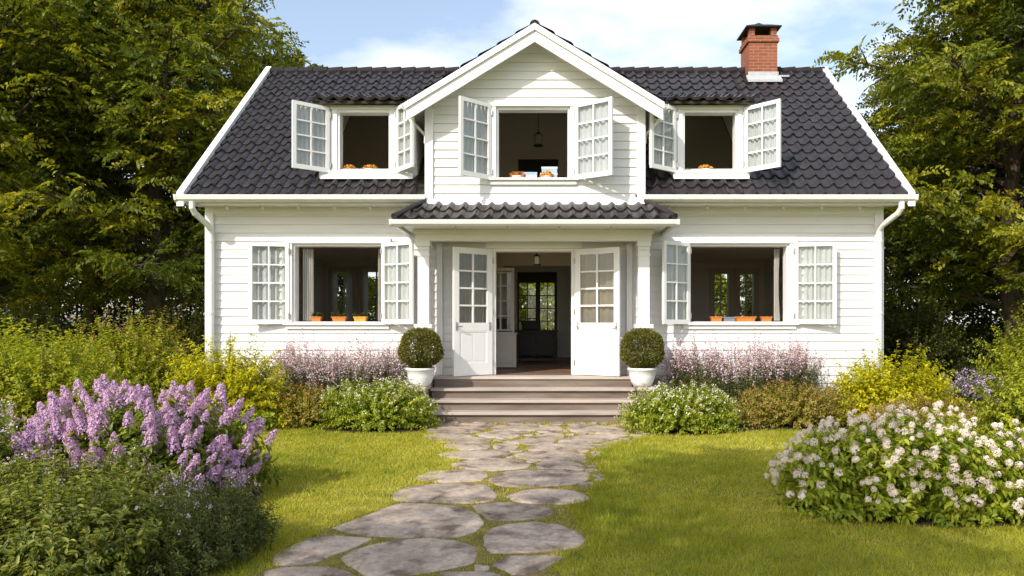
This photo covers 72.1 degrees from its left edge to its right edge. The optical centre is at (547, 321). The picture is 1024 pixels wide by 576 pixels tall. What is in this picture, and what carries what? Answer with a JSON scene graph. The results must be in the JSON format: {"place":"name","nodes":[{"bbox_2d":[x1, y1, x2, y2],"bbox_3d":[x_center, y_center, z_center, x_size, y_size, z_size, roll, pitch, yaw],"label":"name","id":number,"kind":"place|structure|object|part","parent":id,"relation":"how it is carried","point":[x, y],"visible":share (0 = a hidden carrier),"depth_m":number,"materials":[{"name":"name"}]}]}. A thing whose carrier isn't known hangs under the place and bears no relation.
{"place":"outdoors","nodes":[
{"label":"outdoors","id":0,"kind":"place"},
{"bbox_2d":[246,421,649,575],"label":"path","id":1,"kind":"structure","parent":0,"point":[426,527],"depth_m":5.70,"materials":[{"name":"grey stone"}]},
{"bbox_2d":[2,324,1023,575],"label":"ground","id":2,"kind":"structure","parent":0,"point":[680,546],"depth_m":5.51,"materials":[{"name":"green plant"}]},
{"bbox_2d":[0,283,116,360],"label":"dark shrub","id":3,"kind":"object","parent":2,"relation":"on","point":[44,315],"visible":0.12,"depth_m":13.86,"materials":[{"name":"green plant"}]},
{"bbox_2d":[0,0,179,317],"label":"broadleaf tree","id":4,"kind":"object","parent":2,"relation":"on","point":[9,148],"visible":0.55,"depth_m":15.08,"materials":[{"name":"green plant"}]},
{"bbox_2d":[0,6,242,348],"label":"broadleaf tree","id":5,"kind":"object","parent":2,"relation":"on","point":[3,281],"visible":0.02,"depth_m":21.71,"materials":[{"name":"green plant"}]},
{"bbox_2d":[116,293,204,384],"bbox_3d":[-7.697,0.510,14.801,2.916,2.261,2.069,0,0,0],"label":"dark shrub","id":6,"kind":"object","parent":2,"relation":"on","point":[193,336],"visible":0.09,"depth_m":14.58,"materials":[{"name":"green plant"}]},
{"bbox_2d":[0,0,322,341],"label":"broadleaf tree","id":7,"kind":"object","parent":2,"relation":"on","point":[197,53],"visible":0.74,"depth_m":15.36,"materials":[{"name":"green plant"}]},
{"bbox_2d":[0,193,345,345],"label":"hedge","id":8,"kind":"object","parent":2,"relation":"on","point":[114,314],"depth_m":25.10,"materials":[{"name":"green plant"}]},
{"bbox_2d":[119,27,345,340],"bbox_3d":[-9.156,-3.816,21.971,6.863,11.215,6.822,0,0,21],"label":"broadleaf tree","id":9,"kind":"object","parent":2,"relation":"on","point":[294,60],"visible":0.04,"depth_m":21.23,"materials":[{"name":"green plant"}]},
{"bbox_2d":[199,57,375,316],"bbox_3d":[-10.245,-4.537,28.958,8.650,12.616,9.246,0,0,-16],"label":"broadleaf tree","id":10,"kind":"object","parent":2,"relation":"on","point":[342,276],"depth_m":29.41,"materials":[{"name":"green plant"}]},
{"bbox_2d":[164,423,433,575],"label":"planting bed","id":11,"kind":"object","parent":2,"relation":"on","point":[387,430],"visible":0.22,"depth_m":10.18,"materials":[{"name":"soil"}]},
{"bbox_2d":[0,396,42,480],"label":"spirea bush","id":12,"kind":"object","parent":11,"relation":"on","point":[6,442],"visible":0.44,"depth_m":5.64,"materials":[{"name":"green plant"}]},
{"bbox_2d":[0,308,116,383],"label":"yellow green shrub","id":13,"kind":"object","parent":11,"relation":"on","point":[17,336],"visible":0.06,"depth_m":9.61,"materials":[{"name":"green plant"}]},
{"bbox_2d":[0,323,154,434],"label":"yellow green shrub","id":14,"kind":"object","parent":11,"relation":"on","point":[35,387],"visible":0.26,"depth_m":7.87,"materials":[{"name":"green plant"}]},
{"bbox_2d":[0,435,197,512],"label":"leafy perennial","id":15,"kind":"object","parent":11,"relation":"on","point":[130,472],"visible":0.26,"depth_m":5.04,"materials":[{"name":"green plant"}]},
{"bbox_2d":[0,470,198,575],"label":"leafy perennial","id":16,"kind":"object","parent":11,"relation":"on","point":[41,536],"visible":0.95,"depth_m":4.09,"materials":[{"name":"green plant"}]},
{"bbox_2d":[51,301,202,415],"bbox_3d":[-6.938,0.641,11.483,2.768,1.976,2.070,0,0,0],"label":"rounded shrub","id":17,"kind":"object","parent":11,"relation":"on","point":[151,361],"visible":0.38,"depth_m":11.26,"materials":[{"name":"green plant"}]},
{"bbox_2d":[4,374,282,502],"bbox_3d":[-3.743,1.070,6.371,2.356,1.191,1.799,0,0,20],"label":"lilac bush","id":18,"kind":"object","parent":11,"relation":"on","point":[177,436],"visible":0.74,"depth_m":5.98,"materials":[{"name":"purple plant"}]},
{"bbox_2d":[130,452,284,575],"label":"catmint","id":19,"kind":"object","parent":11,"relation":"on","point":[241,527],"visible":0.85,"depth_m":4.56,"materials":[{"name":"green plant"}]},
{"bbox_2d":[155,331,298,429],"bbox_3d":[-4.776,0.882,10.554,2.170,1.497,1.644,0,0,0],"label":"golden shrub","id":20,"kind":"object","parent":11,"relation":"on","point":[252,386],"visible":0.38,"depth_m":10.33,"materials":[{"name":"yellow plant"}]},
{"bbox_2d":[221,406,283,432],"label":"hosta","id":21,"kind":"object","parent":11,"relation":"on","point":[268,415],"visible":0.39,"depth_m":10.20,"materials":[{"name":"green plant"}]},
{"bbox_2d":[265,378,336,429],"bbox_3d":[-3.650,1.238,10.752,1.258,0.758,1.004,0,0,0],"label":"mound","id":22,"kind":"object","parent":11,"relation":"on","point":[300,413],"visible":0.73,"depth_m":10.48,"materials":[{"name":"brown plant"}]},
{"bbox_2d":[269,325,415,400],"bbox_3d":[-3.398,0.824,11.586,2.639,1.556,1.115,0,0,0],"label":"lavender drift","id":23,"kind":"object","parent":11,"relation":"on","point":[370,370],"visible":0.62,"depth_m":11.37,"materials":[{"name":"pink plant"}]},
{"bbox_2d":[306,376,441,433],"bbox_3d":[-2.587,1.208,10.552,2.099,0.827,1.183,0,0,0],"label":"mound","id":24,"kind":"object","parent":11,"relation":"on","point":[381,408],"visible":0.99,"depth_m":10.35,"materials":[{"name":"green plant"}]},
{"bbox_2d":[519,285,553,327],"bbox_3d":[0.425,-2.412,30.367,5.053,8.308,5.084,0,0,-29],"label":"broadleaf tree","id":25,"kind":"object","parent":2,"relation":"on","point":[534,302],"depth_m":30.02,"materials":[{"name":"green plant"}]},
{"bbox_2d":[173,19,918,421],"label":"house","id":26,"kind":"structure","parent":2,"relation":"on","point":[631,215],"depth_m":12.21,"materials":[{"name":"wood"}]},
{"bbox_2d":[310,312,322,321],"bbox_3d":[-4.051,-0.086,12.381,0.233,0.175,0.166,0,0,0],"label":"sill planter","id":27,"kind":"object","parent":26,"relation":"on","point":[314,318],"visible":1,"depth_m":12.33,"materials":[{"name":"orange ceramic"}]},
{"bbox_2d":[248,238,413,328],"bbox_3d":[-3.681,-0.670,12.351,2.910,1.590,0.745,0,0,5],"label":"window","id":28,"kind":"structure","parent":26,"relation":"in","point":[395,259],"depth_m":12.22,"materials":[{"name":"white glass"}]},
{"bbox_2d":[331,312,347,321],"bbox_3d":[-3.666,-0.089,12.377,0.296,0.180,0.186,0,0,0],"label":"sill planter","id":29,"kind":"object","parent":26,"relation":"on","point":[335,318],"visible":1,"depth_m":12.33,"materials":[{"name":"orange ceramic"}]},
{"bbox_2d":[328,266,357,321],"bbox_3d":[-5.320,-0.545,18.345,0.780,1.790,0.270,0,0,0],"label":"door","id":30,"kind":"structure","parent":26,"relation":"in","point":[351,285],"depth_m":18.26,"materials":[{"name":"beige paint"}]},
{"bbox_2d":[343,164,356,168],"bbox_3d":[-3.460,-2.690,12.306,0.258,0.142,0.215,0,0,0],"label":"flower bowl","id":31,"kind":"object","parent":26,"relation":"on","point":[347,166],"visible":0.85,"depth_m":12.25,"materials":[{"name":"orange"}]},
{"bbox_2d":[292,100,415,172],"bbox_3d":[-3.231,-3.117,12.085,2.077,1.245,0.890,0,0,0],"label":"window","id":32,"kind":"structure","parent":26,"relation":"in","point":[310,122],"depth_m":12.08,"materials":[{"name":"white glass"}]},
{"bbox_2d":[353,312,368,321],"bbox_3d":[-3.292,-0.088,12.379,0.299,0.178,0.170,0,0,0],"label":"sill planter","id":33,"kind":"object","parent":26,"relation":"on","point":[360,319],"visible":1,"depth_m":12.33,"materials":[{"name":"orange ceramic"}]},
{"bbox_2d":[359,266,377,321],"bbox_3d":[-4.470,-0.545,18.345,0.880,1.790,0.270,0,0,0],"label":"window","id":34,"kind":"structure","parent":26,"relation":"in","point":[363,270],"depth_m":18.26,"materials":[{"name":"beige paint"}]},
{"bbox_2d":[362,164,378,168],"bbox_3d":[-3.095,-2.691,12.303,0.309,0.143,0.215,0,0,0],"label":"flower bowl","id":35,"kind":"object","parent":26,"relation":"on","point":[369,166],"visible":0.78,"depth_m":12.25,"materials":[{"name":"orange food"}]},
{"bbox_2d":[406,367,435,386],"bbox_3d":[-2.060,0.898,11.450,0.480,0.300,0.480,0,0,0],"label":"plant pot","id":36,"kind":"object","parent":26,"relation":"on","point":[424,376],"visible":0.79,"depth_m":11.28,"materials":[{"name":"ceramic"}]},
{"bbox_2d":[397,327,444,367],"bbox_3d":[-2.057,0.444,11.448,0.759,0.741,0.779,0,0,-22],"label":"box ball","id":37,"kind":"object","parent":36,"relation":"in","point":[435,357],"visible":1,"depth_m":11.25,"materials":[{"name":"green plant"}]},
{"bbox_2d":[453,247,493,375],"bbox_3d":[-1.262,-0.171,12.042,0.775,2.178,0.163,0,0,-35],"label":"door","id":38,"kind":"structure","parent":26,"relation":"in","point":[473,311],"depth_m":12.05,"materials":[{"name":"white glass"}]},
{"bbox_2d":[497,268,517,366],"bbox_3d":[-0.900,-0.085,14.195,0.600,1.990,0.450,0,0,0],"label":"door","id":39,"kind":"structure","parent":26,"relation":"on","point":[506,345],"depth_m":14.08,"materials":[{"name":"beige paint"}]},
{"bbox_3d":[-0.933,-0.410,14.064,0.475,1.180,0.028,0,0,0],"label":"glazed door","id":40,"kind":"part","parent":39,"relation":"part of","materials":[{"name":"beige paint"}]},
{"bbox_3d":[-0.910,0.560,13.984,0.480,0.520,0.028,0,0,0],"label":"lower door","id":41,"kind":"part","parent":39,"relation":"part of","materials":[{"name":"beige paint"}]},
{"bbox_2d":[509,171,525,177],"bbox_3d":[-0.499,-2.480,11.873,0.303,0.142,0.225,0,0,0],"label":"flower bowl","id":42,"kind":"object","parent":26,"relation":"on","point":[517,175],"visible":0.94,"depth_m":11.82,"materials":[{"name":"white ceramic"}]},
{"bbox_2d":[523,172,536,177],"bbox_3d":[-0.310,-2.474,11.980,0.282,0.129,0.132,0,0,0],"label":"storage box","id":43,"kind":"object","parent":26,"relation":"on","point":[531,174],"visible":0.62,"depth_m":11.92,"materials":[{"name":"white"}]},
{"bbox_2d":[459,96,612,184],"bbox_3d":[-0.178,-2.988,11.665,2.483,1.405,0.850,0,0,0],"label":"window","id":44,"kind":"structure","parent":26,"relation":"in","point":[589,123],"depth_m":11.64,"materials":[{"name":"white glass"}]},
{"bbox_2d":[515,330,557,360],"bbox_3d":[-0.250,0.565,16.900,1.020,0.730,0.480,0,0,0],"label":"sideboard","id":45,"kind":"object","parent":26,"relation":"on","point":[536,342],"visible":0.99,"depth_m":16.68,"materials":[{"name":"brown wood"}]},
{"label":"door","id":46,"kind":"part","parent":45,"relation":"part of","materials":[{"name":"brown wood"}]},
{"bbox_2d":[522,318,539,329],"bbox_3d":[-0.390,0.054,16.860,0.420,0.288,0.200,0,0,0],"label":"radio","id":47,"kind":"object","parent":45,"relation":"on","point":[530,325],"visible":1,"depth_m":16.76,"materials":[{"name":"black metal"}]},
{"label":"door","id":48,"kind":"part","parent":45,"relation":"part of","materials":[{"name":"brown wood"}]},
{"bbox_2d":[533,253,540,265],"bbox_3d":[-0.190,-1.294,12.950,0.150,0.508,0.130,0,0,0],"label":"pendant lamp","id":49,"kind":"object","parent":26,"relation":"hanging from","point":[536,259],"visible":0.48,"depth_m":12.90,"materials":[{"name":"black metal"}]},
{"bbox_2d":[517,272,556,356],"bbox_3d":[-0.260,-0.185,18.405,1.040,2.230,0.050,0,0,0],"label":"back door","id":50,"kind":"structure","parent":26,"relation":"in","point":[522,277],"depth_m":18.38,"materials":[{"name":"brown wood"}]},
{"bbox_2d":[518,159,557,177],"bbox_3d":[-0.200,-2.721,15.775,0.900,1.838,0.040,0,0,0],"label":"inner door","id":51,"kind":"structure","parent":26,"relation":"in","point":[525,165],"depth_m":15.76,"materials":[{"name":"brown wood"}]},
{"bbox_2d":[533,113,543,146],"bbox_3d":[-0.170,-3.950,13.600,0.200,1.100,0.173,0,0,0],"label":"pendant lamp","id":52,"kind":"object","parent":26,"relation":"hanging from","point":[538,138],"visible":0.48,"depth_m":13.55,"materials":[{"name":"black metal"}]},
{"bbox_2d":[540,170,553,177],"bbox_3d":[-0.003,-2.482,11.838,0.258,0.145,0.210,0,0,0],"label":"flower bowl","id":53,"kind":"object","parent":26,"relation":"on","point":[546,174],"visible":0.94,"depth_m":11.78,"materials":[{"name":"orange"}]},
{"bbox_2d":[574,247,619,375],"bbox_3d":[0.850,-0.171,12.057,0.860,2.178,0.163,0,0,29],"label":"door","id":54,"kind":"structure","parent":26,"relation":"in","point":[597,270],"depth_m":12.07,"materials":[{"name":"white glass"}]},
{"bbox_2d":[627,367,656,386],"bbox_3d":[1.550,0.898,11.450,0.480,0.300,0.480,0,0,0],"label":"plant pot","id":55,"kind":"object","parent":26,"relation":"on","point":[639,376],"visible":0.91,"depth_m":11.28,"materials":[{"name":"ceramic"}]},
{"bbox_2d":[619,327,664,367],"bbox_3d":[1.547,0.446,11.444,0.756,0.723,0.749,0,0,0],"label":"box ball","id":56,"kind":"object","parent":55,"relation":"in","point":[655,357],"visible":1,"depth_m":11.24,"materials":[{"name":"green plant"}]},
{"bbox_2d":[698,164,712,168],"bbox_3d":[2.768,-2.690,12.306,0.277,0.143,0.213,0,0,0],"label":"flower bowl","id":57,"kind":"object","parent":26,"relation":"on","point":[703,166],"visible":0.73,"depth_m":12.25,"materials":[{"name":"orange food"}]},
{"bbox_2d":[649,99,780,172],"bbox_3d":[2.802,-3.117,12.085,2.184,1.245,0.890,0,0,0],"label":"window","id":58,"kind":"structure","parent":26,"relation":"in","point":[762,121],"depth_m":12.05,"materials":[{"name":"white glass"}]},
{"bbox_2d":[710,317,722,321],"bbox_3d":[2.980,-0.044,12.380,0.206,0.091,0.126,0,0,0],"label":"sill planter","id":59,"kind":"object","parent":26,"relation":"on","point":[716,319],"visible":1,"depth_m":12.33,"materials":[{"name":"orange ceramic"}]},
{"bbox_2d":[709,268,733,321],"bbox_3d":[4.550,-0.620,18.390,0.640,1.540,0.180,0,0,0],"label":"window","id":60,"kind":"structure","parent":26,"relation":"in","point":[712,271],"depth_m":18.30,"materials":[{"name":"beige paint"}]},
{"bbox_2d":[722,317,735,321],"bbox_3d":[3.205,-0.041,12.380,0.212,0.084,0.132,0,0,0],"label":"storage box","id":61,"kind":"object","parent":26,"relation":"on","point":[728,320],"visible":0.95,"depth_m":12.32,"materials":[{"name":"white plastic"}]},
{"bbox_2d":[735,317,756,321],"bbox_3d":[3.490,-0.044,12.380,0.376,0.091,0.126,0,0,0],"label":"sill planter","id":62,"kind":"object","parent":26,"relation":"on","point":[744,319],"visible":0.94,"depth_m":12.33,"materials":[{"name":"orange ceramic"}]},
{"bbox_2d":[734,268,758,321],"bbox_3d":[5.210,-0.620,18.390,0.640,1.540,0.180,0,0,0],"label":"window","id":63,"kind":"structure","parent":26,"relation":"in","point":[737,271],"depth_m":18.30,"materials":[{"name":"beige paint"}]},
{"bbox_2d":[662,238,836,328],"bbox_3d":[3.438,-0.670,12.344,3.055,1.590,0.782,0,0,-5],"label":"window","id":64,"kind":"structure","parent":26,"relation":"in","point":[819,266],"depth_m":12.21,"materials":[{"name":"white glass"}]},
{"bbox_2d":[760,317,772,321],"bbox_3d":[3.860,-0.044,12.380,0.196,0.091,0.126,0,0,0],"label":"sill planter","id":65,"kind":"object","parent":26,"relation":"on","point":[766,319],"visible":1,"depth_m":12.33,"materials":[{"name":"orange ceramic"}]},
{"bbox_2d":[368,274,726,329],"bbox_3d":[-0.006,-0.459,27.491,14.593,4.512,2.400,0,0,0],"label":"hedge","id":66,"kind":"object","parent":2,"relation":"on","point":[372,309],"visible":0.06,"depth_m":26.74,"materials":[{"name":"green plant"}]},
{"bbox_2d":[716,275,751,316],"bbox_3d":[10.058,-3.923,29.225,8.321,11.354,7.785,0,0,-11],"label":"broadleaf tree","id":67,"kind":"object","parent":2,"relation":"on","point":[742,286],"depth_m":28.88,"materials":[{"name":"green plant"}]},
{"bbox_2d":[625,415,990,446],"bbox_3d":[5.426,1.592,10.041,8.607,0.001,8.773,0,0,0],"label":"planting bed","id":68,"kind":"object","parent":2,"relation":"on","point":[750,428],"visible":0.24,"depth_m":10.47,"materials":[{"name":"soil"}]},
{"bbox_2d":[614,380,747,435],"bbox_3d":[1.951,1.235,10.352,1.953,0.775,1.184,0,0,0],"label":"mound","id":69,"kind":"object","parent":68,"relation":"on","point":[665,410],"visible":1,"depth_m":10.09,"materials":[{"name":"green plant"}]},
{"bbox_2d":[657,326,831,417],"bbox_3d":[3.268,0.836,11.609,2.920,1.532,1.130,0,0,0],"label":"lavender drift","id":70,"kind":"object","parent":68,"relation":"on","point":[684,369],"visible":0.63,"depth_m":11.51,"materials":[{"name":"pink plant"}]},
{"bbox_2d":[730,376,866,428],"bbox_3d":[3.872,1.228,10.912,2.450,0.774,1.223,0,0,0],"label":"mound","id":71,"kind":"object","parent":68,"relation":"on","point":[784,408],"visible":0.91,"depth_m":10.63,"materials":[{"name":"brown plant"}]},
{"bbox_2d":[819,338,972,425],"bbox_3d":[5.300,0.944,10.961,2.333,1.372,1.544,0,0,0],"label":"golden shrub","id":72,"kind":"object","parent":68,"relation":"on","point":[869,386],"visible":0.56,"depth_m":10.67,"materials":[{"name":"yellow plant"}]},
{"bbox_2d":[847,392,985,435],"bbox_3d":[5.196,1.290,9.770,2.123,0.647,1.305,0,0,0],"label":"mound","id":73,"kind":"object","parent":68,"relation":"on","point":[881,410],"visible":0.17,"depth_m":9.66,"materials":[{"name":"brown plant"}]},
{"bbox_2d":[942,368,1009,420],"bbox_3d":[6.817,1.171,11.236,1.201,0.884,1.073,0,0,-29],"label":"aster clump","id":74,"kind":"object","parent":68,"relation":"on","point":[969,394],"visible":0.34,"depth_m":11.15,"materials":[{"name":"purple plant"}]},
{"bbox_2d":[958,347,1023,460],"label":"yellow green shrub","id":75,"kind":"object","parent":68,"relation":"on","point":[1007,409],"visible":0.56,"depth_m":7.89,"materials":[{"name":"green plant"}]},
{"bbox_2d":[967,308,1023,400],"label":"pale shrub","id":76,"kind":"object","parent":68,"relation":"on","point":[1006,351],"visible":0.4,"depth_m":13.01,"materials":[{"name":"green plant"}]},
{"bbox_2d":[740,243,1023,365],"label":"hedge","id":77,"kind":"object","parent":2,"relation":"on","point":[976,315],"visible":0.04,"depth_m":25.57,"materials":[{"name":"green plant"}]},
{"bbox_2d":[788,495,1023,526],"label":"planting bed","id":78,"kind":"object","parent":2,"relation":"on","point":[923,521],"visible":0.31,"depth_m":5.60,"materials":[{"name":"soil"}]},
{"bbox_2d":[764,401,1023,529],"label":"hydrangea bush","id":79,"kind":"object","parent":78,"relation":"on","point":[902,470],"visible":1,"depth_m":5.67,"materials":[{"name":"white plant"}]},
{"bbox_2d":[811,0,1023,355],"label":"broadleaf tree","id":80,"kind":"object","parent":2,"relation":"on","point":[952,84],"visible":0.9,"depth_m":16.16,"materials":[{"name":"green plant"}]},
{"bbox_2d":[884,285,981,397],"bbox_3d":[7.536,0.439,14.566,2.697,2.400,2.119,0,0,0],"label":"dark shrub","id":81,"kind":"object","parent":2,"relation":"on","point":[915,337],"visible":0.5,"depth_m":14.25,"materials":[{"name":"green plant"}]},
{"bbox_2d":[856,27,1023,347],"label":"broadleaf tree","id":82,"kind":"object","parent":2,"relation":"on","point":[889,255],"visible":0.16,"depth_m":20.27,"materials":[{"name":"green plant"}]},
{"bbox_2d":[913,6,1023,299],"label":"broadleaf tree","id":83,"kind":"object","parent":2,"relation":"on","point":[1021,198],"visible":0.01,"depth_m":21.73,"materials":[{"name":"green plant"}]},
{"bbox_2d":[983,0,1023,271],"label":"broadleaf tree","id":84,"kind":"object","parent":2,"relation":"on","point":[1007,100],"visible":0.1,"depth_m":15.84,"materials":[{"name":"green plant"}]},
{"bbox_2d":[3,0,1023,324],"label":"sky","id":85,"kind":"structure","parent":0,"point":[344,33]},
{"bbox_3d":[0.030,-2.469,11.990,0.292,0.119,0.132,0,0,0],"label":"storage box","id":86,"kind":"object","parent":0,"visible":0},
{"bbox_2d":[541,167,556,172],"bbox_3d":[0.040,-2.582,11.990,0.272,0.099,0.132,0,0,0],"label":"storage box","id":87,"kind":"object","parent":86,"relation":"on","point":[551,169],"visible":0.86,"depth_m":11.93,"materials":[{"name":"white"}]}
]}

